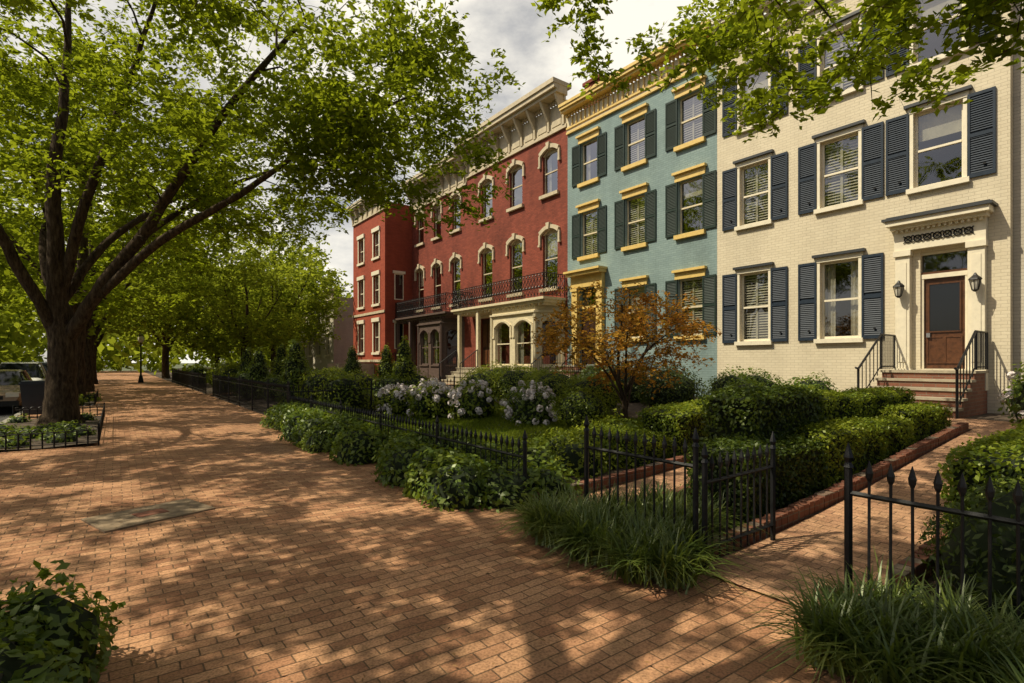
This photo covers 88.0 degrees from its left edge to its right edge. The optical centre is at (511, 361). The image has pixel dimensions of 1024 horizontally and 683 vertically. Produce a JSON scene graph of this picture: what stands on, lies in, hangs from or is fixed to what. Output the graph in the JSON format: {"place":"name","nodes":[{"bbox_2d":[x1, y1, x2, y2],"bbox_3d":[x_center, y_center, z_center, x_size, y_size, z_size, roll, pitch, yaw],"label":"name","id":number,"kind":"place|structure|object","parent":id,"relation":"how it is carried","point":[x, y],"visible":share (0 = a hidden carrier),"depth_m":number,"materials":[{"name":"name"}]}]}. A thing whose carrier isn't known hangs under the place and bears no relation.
{"place":"outdoors","nodes":[
{"label":"outdoors","id":0,"kind":"place"},
{"bbox_2d":[0,365,106,421],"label":"road","id":1,"kind":"structure","parent":0,"point":[5,412],"depth_m":18.05,"materials":[{"name":"asphalt"}]},
{"bbox_2d":[0,369,32,411],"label":"parked car","id":2,"kind":"object","parent":1,"relation":"on","point":[10,392],"visible":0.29,"depth_m":18.10,"materials":[{"name":"brown metal"}]},
{"bbox_2d":[0,362,46,380],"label":"parked car","id":3,"kind":"object","parent":1,"relation":"on","point":[36,370],"visible":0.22,"depth_m":23.56,"materials":[{"name":"white metal"}]},
{"bbox_2d":[101,363,210,370],"bbox_3d":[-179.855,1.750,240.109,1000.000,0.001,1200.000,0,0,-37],"label":"ground","id":4,"kind":"structure","parent":0,"point":[176,366],"depth_m":168.65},
{"bbox_2d":[0,221,352,374],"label":"distant trees","id":5,"kind":"object","parent":4,"relation":"on","point":[117,352],"visible":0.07,"depth_m":65.25,"materials":[{"name":"plant"}]},
{"bbox_2d":[0,0,788,362],"label":"sky","id":6,"kind":"structure","parent":0,"point":[515,27],"materials":[{"name":"white"}]},
{"bbox_2d":[419,317,463,379],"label":"bay walls","id":7,"kind":"structure","parent":0,"point":[430,347],"depth_m":28.90,"materials":[{"name":"paint"}]},
{"bbox_2d":[394,311,464,324],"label":"balcony slab","id":8,"kind":"structure","parent":7,"relation":"on","point":[416,319],"depth_m":29.17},
{"bbox_2d":[417,322,464,381],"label":"bay trim","id":9,"kind":"structure","parent":7,"relation":"attached to","point":[434,372],"depth_m":28.19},
{"bbox_2d":[395,292,464,318],"bbox_3d":[-4.804,-3.115,30.080,1.173,0.951,6.190,0,0,-37],"label":"balcony railing","id":10,"kind":"object","parent":9,"relation":"on","point":[404,311],"visible":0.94,"depth_m":29.47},
{"bbox_2d":[0,371,917,682],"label":"sidewalk","id":11,"kind":"structure","parent":0,"point":[610,635],"depth_m":3.90,"materials":[{"name":"brick"}]},
{"bbox_2d":[18,380,44,415],"bbox_3d":[-13.969,1.075,15.562,0.700,1.050,0.820,0,0,-37],"label":"wheeled trash bin","id":12,"kind":"object","parent":11,"relation":"on","point":[32,394],"visible":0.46,"depth_m":15.26,"materials":[{"name":"plastic"}]},
{"bbox_2d":[0,416,100,449],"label":"tree box soil","id":13,"kind":"object","parent":11,"relation":"on","point":[92,437],"visible":0.21,"depth_m":11.01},
{"bbox_2d":[0,412,97,451],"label":"tree box groundcover","id":14,"kind":"object","parent":13,"relation":"on","point":[23,440],"visible":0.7,"depth_m":11.16,"materials":[{"name":"green plant"}]},
{"bbox_2d":[0,402,104,451],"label":"tree box fence","id":15,"kind":"object","parent":13,"relation":"on","point":[100,426],"visible":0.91,"depth_m":9.97,"materials":[{"name":"black metal"}]},
{"bbox_2d":[0,0,525,425],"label":"street tree","id":16,"kind":"object","parent":13,"relation":"on","point":[346,134],"visible":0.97,"depth_m":12.48,"materials":[{"name":"green plant"}]},
{"bbox_2d":[0,190,208,383],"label":"street tree","id":17,"kind":"object","parent":11,"relation":"on","point":[127,327],"visible":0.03,"depth_m":38.38,"materials":[{"name":"green plant"}]},
{"bbox_2d":[0,119,242,391],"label":"street tree","id":18,"kind":"object","parent":11,"relation":"on","point":[91,336],"visible":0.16,"depth_m":28.75,"materials":[{"name":"green plant"}]},
{"bbox_2d":[81,498,214,532],"bbox_3d":[-3.807,1.618,5.582,0.680,0.064,1.000,0,0,36],"label":"stone access cover","id":19,"kind":"object","parent":11,"relation":"on","point":[110,522],"visible":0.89,"depth_m":5.49,"materials":[{"name":"stone"}]},
{"bbox_2d":[0,406,778,681],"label":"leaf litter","id":20,"kind":"object","parent":11,"relation":"on","point":[184,622],"visible":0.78,"depth_m":4.05,"materials":[{"name":"plant"}]},
{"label":"tree box soil","id":21,"kind":"structure","parent":11,"relation":"on","visible":0},
{"bbox_2d":[0,560,125,682],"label":"shrub","id":22,"kind":"object","parent":21,"relation":"on","point":[57,638],"visible":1,"depth_m":2.52,"materials":[{"name":"green plant"}]},
{"bbox_2d":[0,0,1023,143],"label":"overhanging tree","id":23,"kind":"object","parent":21,"relation":"on","point":[745,23],"visible":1,"depth_m":6.65,"materials":[{"name":"green plant"}]},
{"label":"tree box soil","id":24,"kind":"structure","parent":11,"relation":"on","visible":0},
{"bbox_2d":[0,12,279,396],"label":"street tree","id":25,"kind":"object","parent":24,"relation":"on","point":[86,285],"visible":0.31,"depth_m":20.40,"materials":[{"name":"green plant"}]},
{"bbox_2d":[357,402,639,450],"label":"lawn grass","id":26,"kind":"structure","parent":0,"point":[515,431],"depth_m":11.48,"materials":[{"name":"green plant"}]},
{"bbox_2d":[492,304,561,370],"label":"bay walls","id":27,"kind":"structure","parent":0,"point":[512,320],"depth_m":22.87,"materials":[{"name":"paint"}]},
{"bbox_2d":[451,296,565,316],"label":"balcony slab","id":28,"kind":"structure","parent":27,"relation":"on","point":[487,309],"depth_m":23.02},
{"bbox_2d":[490,310,564,372],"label":"bay trim","id":29,"kind":"structure","parent":27,"relation":"attached to","point":[492,329],"depth_m":22.11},
{"bbox_2d":[452,272,564,309],"bbox_3d":[-0.427,-3.115,24.237,1.173,0.951,7.190,0,0,-37],"label":"balcony railing","id":30,"kind":"object","parent":29,"relation":"on","point":[456,301],"visible":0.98,"depth_m":23.08,"materials":[{"name":"metal"}]},
{"bbox_2d":[145,367,1016,625],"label":"garden soil","id":31,"kind":"structure","parent":0,"point":[633,408],"depth_m":12.62,"materials":[{"name":"soil"}]},
{"bbox_2d":[88,243,239,378],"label":"street tree","id":32,"kind":"object","parent":31,"relation":"on","point":[165,360],"visible":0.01,"depth_m":51.73,"materials":[{"name":"green plant"}]},
{"bbox_2d":[172,369,206,393],"bbox_3d":[-21.187,1.065,34.357,0.057,1.170,19.666,0,0,-37],"label":"iron fence","id":33,"kind":"object","parent":31,"relation":"on","point":[182,378],"visible":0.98,"depth_m":31.91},
{"bbox_2d":[141,273,261,366],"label":"garden tree","id":34,"kind":"object","parent":31,"relation":"on","point":[169,333],"visible":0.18,"depth_m":46.21,"materials":[{"name":"green plant"}]},
{"bbox_2d":[154,237,313,368],"bbox_3d":[-15.935,-2.654,30.757,7.994,8.983,8.223,0,0,-13],"label":"garden tree","id":35,"kind":"object","parent":31,"relation":"on","point":[249,325],"visible":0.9,"depth_m":30.04,"materials":[{"name":"green plant"}]},
{"bbox_2d":[235,347,253,376],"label":"conical evergreen","id":36,"kind":"object","parent":31,"relation":"on","point":[247,355],"visible":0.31,"depth_m":26.72,"materials":[{"name":"green plant"}]},
{"bbox_2d":[212,374,287,414],"bbox_3d":[-9.886,1.065,19.270,0.057,1.170,13.366,0,0,-37],"label":"iron fence","id":37,"kind":"object","parent":31,"relation":"on","point":[219,388],"visible":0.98,"depth_m":18.56,"materials":[{"name":"metal"}]},
{"bbox_2d":[244,346,271,398],"bbox_3d":[-11.062,0.507,23.012,1.449,2.407,1.374,0,0,-37],"label":"conical evergreen","id":38,"kind":"object","parent":31,"relation":"on","point":[258,369],"visible":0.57,"depth_m":22.79,"materials":[{"name":"green plant"}]},
{"bbox_2d":[183,229,352,370],"bbox_3d":[-17.381,-3.907,38.688,11.124,11.580,11.549,0,0,-21],"label":"garden tree","id":39,"kind":"object","parent":31,"relation":"on","point":[307,305],"visible":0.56,"depth_m":37.59,"materials":[{"name":"green plant"}]},
{"bbox_2d":[257,374,281,400],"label":"garden shrub","id":40,"kind":"object","parent":31,"relation":"on","point":[272,393],"visible":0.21,"depth_m":21.35,"materials":[{"name":"green plant"}]},
{"bbox_2d":[199,251,341,351],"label":"garden tree","id":41,"kind":"object","parent":31,"relation":"on","point":[305,319],"visible":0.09,"depth_m":46.36,"materials":[{"name":"green plant"}]},
{"bbox_2d":[270,341,287,379],"bbox_3d":[-11.099,0.360,25.443,1.280,2.745,1.396,0,0,32],"label":"conical evergreen","id":42,"kind":"object","parent":31,"relation":"on","point":[281,352],"visible":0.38,"depth_m":25.23,"materials":[{"name":"green plant"}]},
{"bbox_2d":[274,336,309,403],"bbox_3d":[-7.855,0.364,19.139,1.403,2.587,1.368,0,0,-3],"label":"conical evergreen","id":43,"kind":"object","parent":31,"relation":"on","point":[295,368],"visible":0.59,"depth_m":18.88,"materials":[{"name":"green plant"}]},
{"bbox_2d":[294,369,340,402],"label":"garden shrub","id":44,"kind":"object","parent":31,"relation":"on","point":[315,380],"visible":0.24,"depth_m":17.17,"materials":[{"name":"green plant"}]},
{"bbox_2d":[301,297,352,371],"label":"walls","id":45,"kind":"structure","parent":31,"relation":"on","point":[339,349],"depth_m":44.60,"materials":[{"name":"beige paint"}]},
{"bbox_2d":[314,370,378,415],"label":"garden shrub","id":46,"kind":"object","parent":31,"relation":"on","point":[364,399],"visible":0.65,"depth_m":14.96,"materials":[{"name":"green plant"}]},
{"bbox_2d":[341,345,362,375],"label":"conical evergreen","id":47,"kind":"object","parent":31,"relation":"on","point":[352,364],"visible":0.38,"depth_m":26.30,"materials":[{"name":"green plant"}]},
{"bbox_2d":[288,376,454,414],"bbox_3d":[-3.839,1.035,15.366,5.057,1.230,0.066,0,0,-37],"label":"iron fence","id":48,"kind":"object","parent":31,"relation":"on","point":[336,390],"visible":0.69,"depth_m":14.91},
{"bbox_2d":[353,202,411,375],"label":"walls","id":49,"kind":"structure","parent":31,"relation":"on","point":[396,242],"depth_m":32.73,"materials":[{"name":"red brick"}]},
{"bbox_2d":[361,232,378,352],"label":"windows","id":50,"kind":"structure","parent":49,"relation":"attached to","point":[375,294],"depth_m":33.33,"materials":[{"name":"wood"}]},
{"bbox_2d":[361,233,378,351],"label":"window panes","id":51,"kind":"object","parent":50,"relation":"attached to","point":[377,293],"visible":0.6,"depth_m":33.26,"materials":[{"name":"clear glass"}]},
{"bbox_2d":[346,190,404,361],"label":"trim","id":52,"kind":"structure","parent":49,"relation":"attached to","point":[398,277],"depth_m":33.30,"materials":[{"name":"stone"}]},
{"bbox_2d":[373,343,394,380],"bbox_3d":[-5.799,0.410,24.414,1.398,2.612,1.380,0,0,-37],"label":"conical evergreen","id":53,"kind":"object","parent":31,"relation":"on","point":[385,365],"visible":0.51,"depth_m":24.19,"materials":[{"name":"green plant"}]},
{"bbox_2d":[372,372,409,404],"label":"garden shrub","id":54,"kind":"object","parent":31,"relation":"on","point":[389,379],"visible":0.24,"depth_m":17.40,"materials":[{"name":"green plant"}]},
{"bbox_2d":[391,335,416,384],"bbox_3d":[-4.182,0.314,20.642,1.312,2.748,1.395,0,0,-4],"label":"conical evergreen","id":55,"kind":"object","parent":31,"relation":"on","point":[404,367],"visible":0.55,"depth_m":20.39,"materials":[{"name":"green plant"}]},
{"bbox_2d":[289,391,527,490],"bbox_3d":[-2.818,1.200,9.834,0.057,0.900,9.946,0,0,-37],"label":"iron fence","id":56,"kind":"object","parent":31,"relation":"on","point":[379,414],"visible":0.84,"depth_m":7.46,"materials":[{"name":"metal"}]},
{"bbox_2d":[259,397,582,512],"bbox_3d":[-2.983,1.447,10.442,2.549,1.068,11.611,0,0,-37],"label":"leafy border shrub","id":57,"kind":"object","parent":31,"relation":"on","point":[415,467],"visible":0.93,"depth_m":6.84,"materials":[{"name":"green plant"}]},
{"bbox_2d":[372,378,502,420],"bbox_3d":[-1.969,1.117,14.066,4.086,1.393,2.004,0,0,40],"label":"hydrangea bush","id":58,"kind":"object","parent":31,"relation":"on","point":[430,400],"visible":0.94,"depth_m":13.29,"materials":[{"name":"white plant"}]},
{"bbox_2d":[412,185,466,366],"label":"walls","id":59,"kind":"structure","parent":31,"relation":"on","point":[444,248],"depth_m":30.30,"materials":[{"name":"red brick"}]},
{"bbox_2d":[396,321,423,365],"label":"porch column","id":60,"kind":"structure","parent":59,"relation":"attached to","point":[412,336],"depth_m":32.19,"materials":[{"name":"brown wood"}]},
{"bbox_2d":[400,151,466,312],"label":"trim","id":61,"kind":"structure","parent":59,"relation":"attached to","point":[449,184],"depth_m":29.60,"materials":[{"name":"stone"}]},
{"bbox_2d":[419,195,459,309],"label":"windows","id":62,"kind":"structure","parent":59,"relation":"attached to","point":[438,211],"depth_m":30.79,"materials":[{"name":"wood"}]},
{"bbox_2d":[441,367,487,384],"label":"steps","id":63,"kind":"structure","parent":31,"relation":"on","point":[456,373],"depth_m":25.68,"materials":[{"name":"stone"}]},
{"bbox_2d":[452,359,539,399],"bbox_3d":[-0.306,0.650,17.692,3.337,1.524,4.061,0,0,-37],"label":"boxwood mound","id":64,"kind":"object","parent":31,"relation":"on","point":[498,379],"visible":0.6,"depth_m":16.85,"materials":[{"name":"green plant"}]},
{"bbox_2d":[499,380,559,425],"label":"hydrangea bush","id":65,"kind":"object","parent":31,"relation":"on","point":[532,404],"visible":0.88,"depth_m":11.72,"materials":[{"name":"white plant"}]},
{"bbox_2d":[467,74,607,366],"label":"walls","id":66,"kind":"structure","parent":31,"relation":"on","point":[531,218],"depth_m":24.60,"materials":[{"name":"brick"}]},
{"bbox_2d":[457,311,491,367],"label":"porch column","id":67,"kind":"structure","parent":66,"relation":"attached to","point":[485,340],"depth_m":26.39,"materials":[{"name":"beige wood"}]},
{"bbox_2d":[454,77,570,301],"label":"trim","id":68,"kind":"structure","parent":66,"relation":"attached to","point":[539,100],"depth_m":23.46,"materials":[{"name":"stone"}]},
{"bbox_2d":[483,149,557,297],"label":"windows","id":69,"kind":"structure","parent":66,"relation":"attached to","point":[552,242],"depth_m":22.97,"materials":[{"name":"wood"}]},
{"bbox_2d":[516,365,584,404],"bbox_3d":[1.018,0.698,14.483,1.829,1.242,3.116,0,0,-12],"label":"boxwood mound","id":70,"kind":"object","parent":31,"relation":"on","point":[553,381],"visible":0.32,"depth_m":13.56,"materials":[{"name":"green plant"}]},
{"bbox_2d":[551,374,623,428],"bbox_3d":[1.725,0.841,11.965,1.613,1.160,3.254,0,0,19],"label":"boxwood mound","id":71,"kind":"object","parent":31,"relation":"on","point":[581,400],"visible":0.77,"depth_m":10.91,"materials":[{"name":"green plant"}]},
{"bbox_2d":[538,408,682,477],"bbox_3d":[1.341,1.393,8.447,2.570,1.177,2.160,0,0,-37],"label":"leafy border shrub","id":72,"kind":"object","parent":31,"relation":"on","point":[568,449],"visible":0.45,"depth_m":7.64,"materials":[{"name":"green plant"}]},
{"bbox_2d":[533,454,690,499],"bbox_3d":[3.162,1.343,8.116,7.392,0.714,0.110,0,0,-37],"label":"brick edging","id":73,"kind":"object","parent":31,"relation":"on","point":[649,470],"visible":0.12,"depth_m":6.83,"materials":[{"name":"brick"}]},
{"bbox_2d":[534,466,690,507],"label":"garden path","id":74,"kind":"structure","parent":31,"relation":"on","point":[669,476],"depth_m":6.74,"materials":[{"name":"brick"}]},
{"bbox_2d":[568,424,673,468],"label":"boxwood hedge","id":75,"kind":"object","parent":31,"relation":"on","point":[649,448],"visible":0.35,"depth_m":7.66,"materials":[{"name":"green plant"}]},
{"bbox_2d":[522,280,721,421],"bbox_3d":[2.272,-0.173,11.077,4.263,3.363,4.071,0,0,41],"label":"japanese maple","id":76,"kind":"object","parent":31,"relation":"on","point":[641,318],"visible":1,"depth_m":10.81,"materials":[{"name":"orange plant"}]},
{"bbox_2d":[492,481,767,595],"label":"liriope grass","id":77,"kind":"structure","parent":31,"relation":"on","point":[666,554],"depth_m":4.10,"materials":[{"name":"green plant"}]},
{"bbox_2d":[575,360,705,405],"bbox_3d":[3.409,0.660,15.673,2.052,1.483,5.837,0,0,-20],"label":"garden shrub","id":78,"kind":"object","parent":31,"relation":"on","point":[684,391],"visible":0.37,"depth_m":13.44,"materials":[{"name":"green plant"}]},
{"bbox_2d":[583,415,699,541],"bbox_3d":[1.079,1.080,4.631,0.057,1.140,1.266,0,0,-37],"label":"iron fence","id":79,"kind":"object","parent":31,"relation":"on","point":[674,462],"visible":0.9,"depth_m":4.55,"materials":[{"name":"metal"}]},
{"bbox_2d":[568,64,716,395],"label":"walls","id":80,"kind":"structure","parent":31,"relation":"on","point":[659,259],"depth_m":18.58,"materials":[{"name":"blue paint"}]},
{"bbox_2d":[581,305,595,364],"bbox_3d":[3.087,-1.400,20.741,0.110,3.000,1.000,0,0,-37],"label":"door","id":81,"kind":"structure","parent":80,"relation":"attached to","point":[586,328],"depth_m":20.79,"materials":[{"name":"brown wood"}]},
{"bbox_2d":[558,19,715,364],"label":"trim","id":82,"kind":"structure","parent":80,"relation":"attached to","point":[579,120],"depth_m":19.05,"materials":[{"name":"paint"}]},
{"bbox_2d":[583,91,701,337],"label":"windows","id":83,"kind":"structure","parent":80,"relation":"attached to","point":[692,187],"depth_m":18.81,"materials":[{"name":"glass"},{"name":"cream painted wood"}]},
{"bbox_2d":[572,80,715,338],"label":"shutters","id":84,"kind":"object","parent":80,"relation":"attached to","point":[708,210],"visible":0.84,"depth_m":18.11,"materials":[{"name":"green paint"}]},
{"bbox_2d":[563,478,776,549],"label":"liriope grass","id":85,"kind":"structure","parent":31,"relation":"on","point":[679,505],"depth_m":4.89,"materials":[{"name":"green plant"}]},
{"bbox_2d":[634,384,823,456],"bbox_3d":[4.127,0.951,9.503,4.933,1.002,0.937,0,0,-37],"label":"boxwood hedge","id":86,"kind":"object","parent":31,"relation":"on","point":[680,422],"visible":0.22,"depth_m":8.07,"materials":[{"name":"green plant"}]},
{"bbox_2d":[701,431,775,566],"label":"iron gate","id":87,"kind":"structure","parent":31,"relation":"on","point":[734,475],"depth_m":4.39,"materials":[{"name":"metal"}]},
{"bbox_2d":[680,429,829,528],"bbox_3d":[2.652,1.239,5.745,1.800,0.949,0.848,0,0,-37],"label":"boxwood hedge","id":88,"kind":"object","parent":31,"relation":"on","point":[799,471],"visible":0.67,"depth_m":5.44,"materials":[{"name":"green plant"}]},
{"bbox_2d":[696,383,827,445],"bbox_3d":[3.091,0.961,6.457,1.880,1.388,0.783,0,0,-37],"label":"boxwood hedge","id":89,"kind":"object","parent":31,"relation":"on","point":[760,412],"visible":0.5,"depth_m":6.07,"materials":[{"name":"green plant"}]},
{"bbox_2d":[700,364,837,396],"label":"garden shrub","id":90,"kind":"object","parent":31,"relation":"on","point":[742,379],"visible":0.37,"depth_m":12.11,"materials":[{"name":"green plant"}]},
{"bbox_2d":[708,422,968,560],"bbox_3d":[4.461,1.344,6.465,7.392,0.712,0.110,0,0,-37],"label":"brick edging","id":91,"kind":"object","parent":31,"relation":"on","point":[795,513],"visible":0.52,"depth_m":5.67,"materials":[{"name":"brick"}]},
{"bbox_2d":[793,414,916,488],"bbox_3d":[4.513,1.121,7.024,2.888,0.841,0.718,0,0,-37],"label":"boxwood hedge","id":92,"kind":"object","parent":31,"relation":"on","point":[874,440],"visible":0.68,"depth_m":6.65,"materials":[{"name":"green plant"}]},
{"bbox_2d":[805,385,915,423],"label":"boxwood hedge","id":93,"kind":"object","parent":31,"relation":"on","point":[862,402],"visible":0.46,"depth_m":7.94,"materials":[{"name":"green plant"}]},
{"bbox_2d":[703,421,1019,606],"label":"garden path","id":94,"kind":"structure","parent":31,"relation":"on","point":[814,543],"depth_m":4.61,"materials":[{"name":"brick"}]},
{"bbox_2d":[717,0,1012,413],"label":"walls","id":95,"kind":"structure","parent":31,"relation":"on","point":[793,240],"depth_m":13.35,"materials":[{"name":"beige paint"}]},
{"bbox_2d":[742,0,962,341],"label":"windows","id":96,"kind":"structure","parent":95,"relation":"attached to","point":[933,126],"depth_m":13.81,"materials":[{"name":"glass"}]},
{"bbox_2d":[708,0,997,390],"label":"trim","id":97,"kind":"structure","parent":95,"relation":"attached to","point":[967,224],"depth_m":12.24,"materials":[{"name":"white wood"}]},
{"bbox_2d":[722,3,995,342],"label":"shutters","id":98,"kind":"object","parent":95,"relation":"attached to","point":[981,134],"visible":0.74,"depth_m":13.08,"materials":[{"name":"blue paint"}]},
{"bbox_2d":[921,248,966,368],"bbox_3d":[9.707,-1.175,11.894,0.120,2.650,0.840,0,0,-37],"label":"door","id":99,"kind":"structure","parent":95,"relation":"attached to","point":[944,319],"depth_m":11.89,"materials":[{"name":"brown wood"}]},
{"bbox_2d":[734,545,1023,682],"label":"liriope grass","id":100,"kind":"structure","parent":31,"relation":"on","point":[882,636],"depth_m":2.63,"materials":[{"name":"green plant"}]},
{"bbox_2d":[876,401,952,445],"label":"boxwood hedge","id":101,"kind":"object","parent":31,"relation":"on","point":[928,420],"visible":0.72,"depth_m":8.06,"materials":[{"name":"green plant"}]},
{"bbox_2d":[887,529,948,595],"bbox_3d":[5.327,1.342,5.665,6.720,0.700,0.110,0,0,-37],"label":"brick edging","id":102,"kind":"object","parent":31,"relation":"on","point":[920,568],"visible":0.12,"depth_m":3.85,"materials":[{"name":"brick"}]},
{"bbox_2d":[870,370,988,417],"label":"steps","id":103,"kind":"structure","parent":31,"relation":"on","point":[934,386],"depth_m":10.86,"materials":[{"name":"stone"}]},
{"bbox_2d":[855,330,987,418],"bbox_3d":[8.597,0.225,11.125,2.249,1.731,1.690,0,0,-37],"label":"stair railing","id":104,"kind":"object","parent":103,"relation":"on","point":[886,350],"visible":0.92,"depth_m":10.98,"materials":[{"name":"black metal"}]},
{"bbox_2d":[843,443,1023,623],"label":"iron fence","id":105,"kind":"object","parent":31,"relation":"on","point":[850,493],"visible":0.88,"depth_m":2.98,"materials":[{"name":"metal"}]},
{"bbox_2d":[945,418,992,428],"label":"garden path","id":106,"kind":"structure","parent":31,"relation":"on","point":[974,423],"depth_m":9.41,"materials":[{"name":"brick"}]},
{"bbox_2d":[917,454,1023,628],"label":"yew shrub","id":107,"kind":"object","parent":31,"relation":"on","point":[1003,552],"visible":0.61,"depth_m":3.29,"materials":[{"name":"green plant"}]},
{"bbox_2d":[938,424,1023,536],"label":"boxwood hedge","id":108,"kind":"object","parent":31,"relation":"on","point":[978,457],"visible":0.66,"depth_m":4.11,"materials":[{"name":"green plant"}]},
{"bbox_2d":[997,360,1023,422],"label":"hydrangea bush","id":109,"kind":"object","parent":31,"relation":"on","point":[1016,402],"visible":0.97,"depth_m":8.91,"materials":[{"name":"green plant"}]},
{"bbox_2d":[1013,2,1023,412],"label":"walls","id":110,"kind":"structure","parent":31,"relation":"on","point":[1018,216],"depth_m":11.03,"materials":[{"name":"beige paint"}]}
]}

